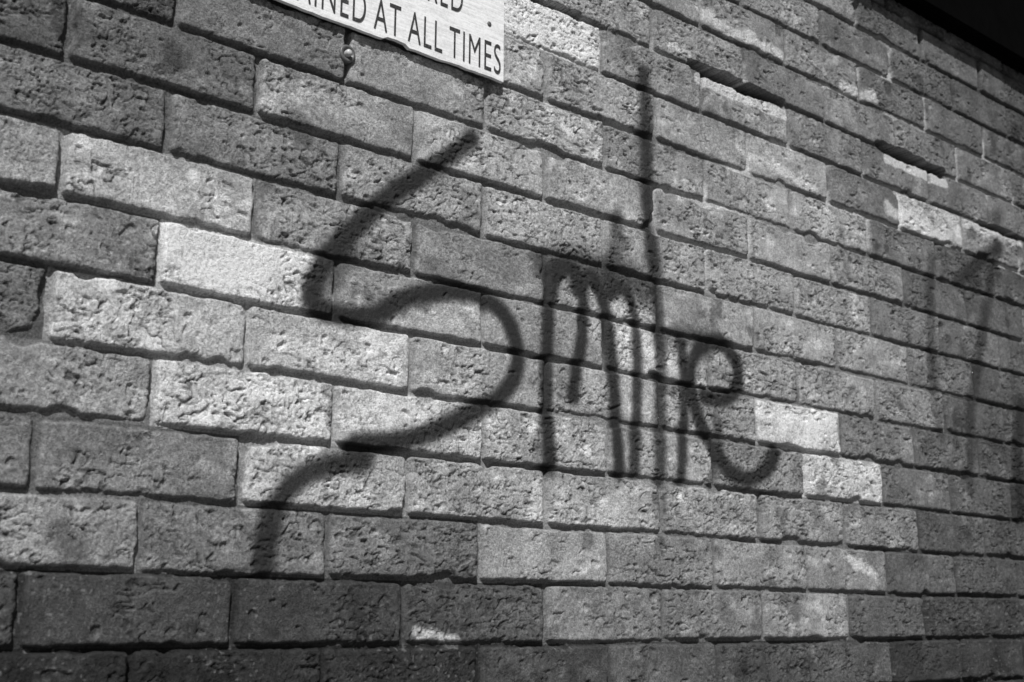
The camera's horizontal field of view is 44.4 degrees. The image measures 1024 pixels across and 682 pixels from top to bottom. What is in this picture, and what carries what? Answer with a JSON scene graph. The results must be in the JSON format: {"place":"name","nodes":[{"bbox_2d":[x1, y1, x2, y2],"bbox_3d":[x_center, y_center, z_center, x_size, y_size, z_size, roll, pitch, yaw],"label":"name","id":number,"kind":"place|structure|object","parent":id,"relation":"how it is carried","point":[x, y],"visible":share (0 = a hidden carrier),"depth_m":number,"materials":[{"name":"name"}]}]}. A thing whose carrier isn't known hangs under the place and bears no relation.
{"place":"outdoors","nodes":[
{"label":"outdoors","id":0,"kind":"place"},
{"label":"ground","id":1,"kind":"structure","parent":0,"visible":0},
{"bbox_2d":[0,0,1023,681],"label":"brick wall","id":2,"kind":"structure","parent":1,"relation":"on","point":[188,188],"depth_m":1.65,"materials":[{"name":"grey brick"}]},
{"bbox_2d":[339,45,354,64],"bbox_3d":[-0.204,-0.354,1.549,0.023,0.023,0.016,11,-16,-40],"label":"wall bolt","id":3,"kind":"object","parent":2,"relation":"attached to","point":[347,54],"depth_m":1.54,"materials":[{"name":"grey metal"}]},
{"bbox_2d":[275,0,503,82],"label":"wall sign","id":4,"kind":"object","parent":2,"relation":"attached to","point":[466,35],"visible":1,"depth_m":1.64,"materials":[{"name":"white metal"}]},
{"bbox_2d":[251,67,1022,577],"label":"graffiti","id":5,"kind":"object","parent":2,"relation":"attached to","point":[607,281],"visible":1,"depth_m":1.71,"materials":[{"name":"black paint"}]},
{"bbox_2d":[895,0,1023,74],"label":"roof eaves","id":6,"kind":"object","parent":2,"relation":"on","point":[994,28],"depth_m":2.64,"materials":[{"name":"black paint"}]}
]}

